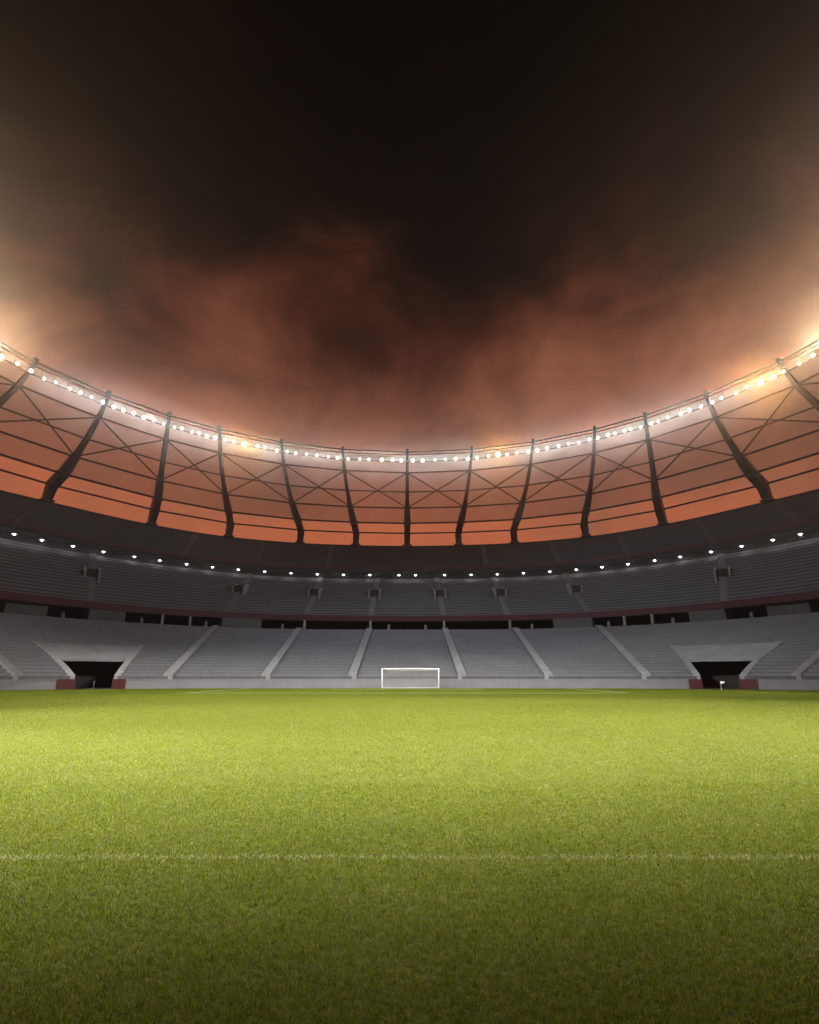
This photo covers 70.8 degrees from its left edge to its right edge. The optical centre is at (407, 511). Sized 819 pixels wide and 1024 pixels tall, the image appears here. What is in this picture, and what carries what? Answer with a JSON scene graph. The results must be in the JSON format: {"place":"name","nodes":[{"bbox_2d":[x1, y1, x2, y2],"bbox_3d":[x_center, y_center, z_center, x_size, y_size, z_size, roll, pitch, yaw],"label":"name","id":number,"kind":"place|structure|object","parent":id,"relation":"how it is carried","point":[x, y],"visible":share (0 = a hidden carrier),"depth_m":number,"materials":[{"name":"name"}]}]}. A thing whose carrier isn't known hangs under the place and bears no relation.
{"place":"outdoors","nodes":[
{"label":"outdoors","id":0,"kind":"place"},
{"bbox_2d":[0,688,818,1023],"bbox_3d":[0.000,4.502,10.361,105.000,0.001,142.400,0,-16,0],"label":"pitch","id":1,"kind":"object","parent":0,"point":[388,962],"visible":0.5,"depth_m":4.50,"materials":[{"name":"green plant"}]},
{"bbox_2d":[0,601,818,690],"bbox_3d":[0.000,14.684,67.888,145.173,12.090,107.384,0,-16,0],"label":"stand","id":2,"kind":"object","parent":1,"relation":"on","point":[771,647],"visible":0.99,"depth_m":83.49,"materials":[{"name":"grey concrete"}]},
{"bbox_2d":[0,530,818,623],"bbox_3d":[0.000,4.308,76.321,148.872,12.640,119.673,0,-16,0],"label":"stand","id":3,"kind":"object","parent":2,"relation":"on","point":[756,576],"visible":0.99,"depth_m":111.02,"materials":[{"name":"concrete"}]},
{"bbox_2d":[0,489,818,573],"bbox_3d":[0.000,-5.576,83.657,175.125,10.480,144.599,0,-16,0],"label":"stand","id":4,"kind":"object","parent":3,"relation":"on","point":[27,516],"visible":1,"depth_m":125.41,"materials":[{"name":"grey concrete"}]},
{"bbox_2d":[0,357,38,407],"bbox_3d":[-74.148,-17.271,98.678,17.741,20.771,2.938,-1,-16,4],"label":"roof rib","id":5,"kind":"object","parent":4,"relation":"on","point":[8,394],"visible":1,"depth_m":100.08,"materials":[{"name":"grey metal"}]},
{"bbox_2d":[0,382,16,385],"bbox_3d":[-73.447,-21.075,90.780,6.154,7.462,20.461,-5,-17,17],"label":"cross brace","id":6,"kind":"object","parent":5,"relation":"attached to","point":[8,384],"visible":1,"depth_m":98.70,"materials":[{"name":"metal"}]},
{"bbox_2d":[0,386,81,464],"bbox_3d":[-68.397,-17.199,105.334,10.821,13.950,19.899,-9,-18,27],"label":"roof membrane","id":7,"kind":"object","parent":5,"relation":"attached to","point":[28,457],"visible":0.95,"depth_m":108.16,"materials":[{"name":"fabric"}]},
{"bbox_2d":[40,390,111,502],"bbox_3d":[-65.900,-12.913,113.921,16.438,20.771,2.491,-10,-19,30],"label":"roof rib","id":8,"kind":"object","parent":4,"relation":"on","point":[55,481],"visible":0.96,"depth_m":113.20,"materials":[{"name":"grey metal"}]},
{"bbox_2d":[0,387,96,454],"bbox_3d":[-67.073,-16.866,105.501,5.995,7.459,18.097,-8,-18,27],"label":"cross brace","id":9,"kind":"object","parent":8,"relation":"attached to","point":[42,415],"visible":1,"depth_m":106.28,"materials":[{"name":"metal"}]},
{"bbox_2d":[146,412,171,525],"bbox_3d":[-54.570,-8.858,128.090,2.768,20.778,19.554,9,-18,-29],"label":"roof rib","id":10,"kind":"object","parent":4,"relation":"on","point":[156,502],"visible":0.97,"depth_m":127.17,"materials":[{"name":"grey metal"}]},
{"bbox_2d":[81,419,164,478],"bbox_3d":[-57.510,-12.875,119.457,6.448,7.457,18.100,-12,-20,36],"label":"cross brace","id":11,"kind":"object","parent":10,"relation":"attached to","point":[126,446],"visible":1,"depth_m":118.54,"materials":[{"name":"metal"}]},
{"bbox_2d":[113,429,156,484],"bbox_3d":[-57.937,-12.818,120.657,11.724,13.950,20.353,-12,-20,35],"label":"roof membrane","id":12,"kind":"object","parent":10,"relation":"attached to","point":[116,479],"visible":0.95,"depth_m":119.92,"materials":[{"name":"fabric"}]},
{"bbox_2d":[217,426,233,537],"bbox_3d":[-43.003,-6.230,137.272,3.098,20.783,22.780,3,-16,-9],"label":"roof rib","id":13,"kind":"object","parent":4,"relation":"on","point":[229,516],"visible":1,"depth_m":136.51,"materials":[{"name":"grey metal"}]},
{"bbox_2d":[164,440,221,490],"bbox_3d":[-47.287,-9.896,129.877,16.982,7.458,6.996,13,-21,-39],"label":"cross brace","id":14,"kind":"object","parent":13,"relation":"attached to","point":[193,464],"visible":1,"depth_m":128.90,"materials":[{"name":"metal"}]},
{"bbox_2d":[203,477,220,491],"bbox_3d":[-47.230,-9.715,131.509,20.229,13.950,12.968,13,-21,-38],"label":"roof membrane","id":15,"kind":"object","parent":13,"relation":"attached to","point":[209,484],"visible":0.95,"depth_m":133.88,"materials":[{"name":"fabric"}]},
{"bbox_2d":[279,438,304,543],"bbox_3d":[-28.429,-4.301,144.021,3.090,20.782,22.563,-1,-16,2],"label":"roof rib","id":16,"kind":"object","parent":4,"relation":"on","point":[298,521],"visible":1,"depth_m":143.64,"materials":[{"name":"grey metal"}]},
{"bbox_2d":[225,435,275,503],"bbox_3d":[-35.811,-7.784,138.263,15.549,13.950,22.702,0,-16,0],"label":"roof membrane","id":17,"kind":"object","parent":16,"relation":"attached to","point":[236,439],"visible":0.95,"depth_m":131.51,"materials":[{"name":"fabric"}]},
{"bbox_2d":[223,454,288,500],"bbox_3d":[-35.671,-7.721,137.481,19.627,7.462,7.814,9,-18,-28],"label":"cross brace","id":18,"kind":"object","parent":16,"relation":"attached to","point":[255,477],"visible":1,"depth_m":136.93,"materials":[{"name":"metal"}]},
{"bbox_2d":[1,407,813,492],"bbox_3d":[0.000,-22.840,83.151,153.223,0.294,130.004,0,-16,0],"label":"ring tube","id":19,"kind":"object","parent":16,"relation":"attached to","point":[794,414],"visible":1,"depth_m":126.81,"materials":[{"name":"metal"}]},
{"bbox_2d":[0,339,818,462],"bbox_3d":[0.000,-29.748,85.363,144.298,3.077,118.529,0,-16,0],"label":"rim truss","id":20,"kind":"object","parent":16,"relation":"attached to","point":[431,451],"visible":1,"depth_m":122.39,"materials":[{"name":"metal"}]},
{"bbox_2d":[27,368,34,373],"bbox_3d":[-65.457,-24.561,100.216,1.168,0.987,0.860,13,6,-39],"label":"floodlight","id":21,"kind":"object","parent":20,"relation":"attached to","point":[31,370],"visible":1,"depth_m":99.92,"materials":[{"name":"white glass"}]},
{"bbox_2d":[240,441,247,446],"bbox_3d":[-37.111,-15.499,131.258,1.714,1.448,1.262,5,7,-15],"label":"floodlight","id":22,"kind":"object","parent":20,"relation":"attached to","point":[244,443],"visible":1,"depth_m":130.70,"materials":[{"name":"white glass"}]},
{"bbox_2d":[494,452,501,457],"bbox_3d":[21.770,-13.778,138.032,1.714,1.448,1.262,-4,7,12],"label":"floodlight","id":23,"kind":"object","parent":20,"relation":"attached to","point":[497,454],"visible":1,"depth_m":137.47,"materials":[{"name":"white glass"}]},
{"bbox_2d":[755,378,765,386],"bbox_3d":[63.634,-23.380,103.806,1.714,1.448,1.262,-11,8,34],"label":"floodlight","id":24,"kind":"object","parent":20,"relation":"attached to","point":[759,382],"visible":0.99,"depth_m":103.32,"materials":[{"name":"white glass"}]},
{"bbox_2d":[0,452,818,523],"bbox_3d":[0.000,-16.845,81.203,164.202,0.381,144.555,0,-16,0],"label":"ring tube","id":25,"kind":"object","parent":16,"relation":"attached to","point":[683,491],"visible":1,"depth_m":131.93,"materials":[{"name":"metal"}]},
{"bbox_2d":[0,429,818,508],"bbox_3d":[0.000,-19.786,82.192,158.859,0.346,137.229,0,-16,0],"label":"ring tube","id":26,"kind":"object","parent":16,"relation":"attached to","point":[726,460],"visible":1,"depth_m":129.00,"materials":[{"name":"metal"}]},
{"bbox_2d":[0,467,818,533],"bbox_3d":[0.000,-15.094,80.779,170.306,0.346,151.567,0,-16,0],"label":"ring tube","id":27,"kind":"object","parent":16,"relation":"attached to","point":[770,482],"visible":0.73,"depth_m":135.36,"materials":[{"name":"metal"}]},
{"bbox_2d":[0,373,818,472],"bbox_3d":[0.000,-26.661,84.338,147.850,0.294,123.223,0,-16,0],"label":"ring tube","id":28,"kind":"object","parent":16,"relation":"attached to","point":[29,389],"visible":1,"depth_m":124.50,"materials":[{"name":"metal"}]},
{"bbox_2d":[341,446,359,545],"bbox_3d":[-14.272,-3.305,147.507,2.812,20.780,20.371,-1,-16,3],"label":"roof rib","id":29,"kind":"object","parent":4,"relation":"on","point":[353,523],"visible":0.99,"depth_m":146.80,"materials":[{"name":"grey metal"}]},
{"bbox_2d":[299,466,323,504],"bbox_3d":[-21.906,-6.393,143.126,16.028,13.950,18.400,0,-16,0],"label":"roof membrane","id":30,"kind":"object","parent":29,"relation":"attached to","point":[319,471],"visible":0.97,"depth_m":141.71,"materials":[{"name":"fabric"}]},
{"bbox_2d":[286,465,346,504],"bbox_3d":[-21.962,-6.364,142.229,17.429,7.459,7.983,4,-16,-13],"label":"cross brace","id":31,"kind":"object","parent":29,"relation":"attached to","point":[317,485],"visible":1,"depth_m":142.37,"materials":[{"name":"metal"}]},
{"bbox_2d":[346,471,405,506],"bbox_3d":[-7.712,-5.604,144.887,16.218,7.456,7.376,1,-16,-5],"label":"cross brace","id":32,"kind":"object","parent":29,"relation":"attached to","point":[376,489],"visible":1,"depth_m":144.73,"materials":[{"name":"metal"}]},
{"bbox_2d":[403,449,411,545],"bbox_3d":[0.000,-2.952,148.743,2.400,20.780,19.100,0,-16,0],"label":"roof rib","id":33,"kind":"object","parent":4,"relation":"on","point":[407,521],"visible":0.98,"depth_m":147.89,"materials":[{"name":"grey metal"}]},
{"bbox_2d":[454,446,473,545],"bbox_3d":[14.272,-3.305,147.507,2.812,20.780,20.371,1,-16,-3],"label":"roof rib","id":34,"kind":"object","parent":4,"relation":"on","point":[459,526],"visible":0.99,"depth_m":146.88,"materials":[{"name":"grey metal"}]},
{"bbox_2d":[409,471,467,506],"bbox_3d":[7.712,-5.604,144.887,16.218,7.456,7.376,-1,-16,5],"label":"cross brace","id":35,"kind":"object","parent":34,"relation":"attached to","point":[437,489],"visible":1,"depth_m":144.72,"materials":[{"name":"metal"}]},
{"bbox_2d":[438,455,463,495],"bbox_3d":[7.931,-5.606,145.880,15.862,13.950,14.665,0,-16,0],"label":"roof membrane","id":36,"kind":"object","parent":34,"relation":"attached to","point":[442,457],"visible":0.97,"depth_m":141.96,"materials":[{"name":"fabric"}]},
{"bbox_2d":[467,465,528,504],"bbox_3d":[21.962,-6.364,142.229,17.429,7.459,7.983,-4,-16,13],"label":"cross brace","id":37,"kind":"object","parent":34,"relation":"attached to","point":[497,485],"visible":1,"depth_m":142.32,"materials":[{"name":"metal"}]},
{"bbox_2d":[510,439,534,543],"bbox_3d":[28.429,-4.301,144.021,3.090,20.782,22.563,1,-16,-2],"label":"roof rib","id":38,"kind":"object","parent":4,"relation":"on","point":[516,521],"visible":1,"depth_m":143.72,"materials":[{"name":"grey metal"}]},
{"bbox_2d":[526,454,591,500],"bbox_3d":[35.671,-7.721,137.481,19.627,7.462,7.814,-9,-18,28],"label":"cross brace","id":39,"kind":"object","parent":38,"relation":"attached to","point":[559,477],"visible":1,"depth_m":136.94,"materials":[{"name":"metal"}]},
{"bbox_2d":[580,426,596,537],"bbox_3d":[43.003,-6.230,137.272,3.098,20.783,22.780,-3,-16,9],"label":"roof rib","id":40,"kind":"object","parent":4,"relation":"on","point":[584,526],"visible":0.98,"depth_m":136.51,"materials":[{"name":"grey metal"}]},
{"bbox_2d":[554,447,591,513],"bbox_3d":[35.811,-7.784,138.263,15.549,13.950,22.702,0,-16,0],"label":"roof membrane","id":41,"kind":"object","parent":40,"relation":"attached to","point":[589,450],"visible":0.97,"depth_m":132.96,"materials":[{"name":"fabric"}]},
{"bbox_2d":[592,441,650,491],"bbox_3d":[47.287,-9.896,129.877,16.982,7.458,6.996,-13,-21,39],"label":"cross brace","id":42,"kind":"object","parent":40,"relation":"attached to","point":[643,443],"visible":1,"depth_m":128.79,"materials":[{"name":"metal"}]},
{"bbox_2d":[643,412,668,525],"bbox_3d":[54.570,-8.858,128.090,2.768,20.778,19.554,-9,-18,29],"label":"roof rib","id":43,"kind":"object","parent":4,"relation":"on","point":[658,504],"visible":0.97,"depth_m":127.22,"materials":[{"name":"grey metal"}]},
{"bbox_2d":[663,442,689,471],"bbox_3d":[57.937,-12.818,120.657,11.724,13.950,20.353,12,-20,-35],"label":"roof membrane","id":44,"kind":"object","parent":43,"relation":"attached to","point":[681,463],"visible":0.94,"depth_m":121.97,"materials":[{"name":"fabric"}]},
{"bbox_2d":[650,419,732,477],"bbox_3d":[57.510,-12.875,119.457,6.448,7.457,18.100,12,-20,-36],"label":"cross brace","id":45,"kind":"object","parent":43,"relation":"attached to","point":[705,427],"visible":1,"depth_m":118.49,"materials":[{"name":"metal"}]},
{"bbox_2d":[703,390,774,502],"bbox_3d":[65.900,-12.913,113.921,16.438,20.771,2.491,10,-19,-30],"label":"roof rib","id":46,"kind":"object","parent":4,"relation":"on","point":[758,481],"visible":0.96,"depth_m":113.19,"materials":[{"name":"grey metal"}]},
{"bbox_2d":[717,387,818,454],"bbox_3d":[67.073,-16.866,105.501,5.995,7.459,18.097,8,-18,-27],"label":"cross brace","id":47,"kind":"object","parent":46,"relation":"attached to","point":[772,414],"visible":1,"depth_m":106.07,"materials":[{"name":"metal"}]},
{"bbox_2d":[775,357,818,411],"bbox_3d":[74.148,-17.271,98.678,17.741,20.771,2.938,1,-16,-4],"label":"roof rib","id":48,"kind":"object","parent":4,"relation":"on","point":[808,396],"visible":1,"depth_m":99.93,"materials":[{"name":"grey metal"}]},
{"bbox_2d":[798,382,818,385],"bbox_3d":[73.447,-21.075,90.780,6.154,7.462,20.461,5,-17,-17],"label":"cross brace","id":49,"kind":"object","parent":48,"relation":"attached to","point":[808,383],"visible":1,"depth_m":98.42,"materials":[{"name":"metal"}]},
{"bbox_2d":[382,668,438,687],"bbox_3d":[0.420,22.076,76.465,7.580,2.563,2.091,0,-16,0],"label":"football goal","id":50,"kind":"object","parent":1,"relation":"on","point":[406,670],"visible":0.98,"depth_m":76.86,"materials":[{"name":"white paint"}]},
{"bbox_2d":[0,0,818,545],"label":"sky","id":51,"kind":"structure","parent":0,"point":[388,225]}
]}

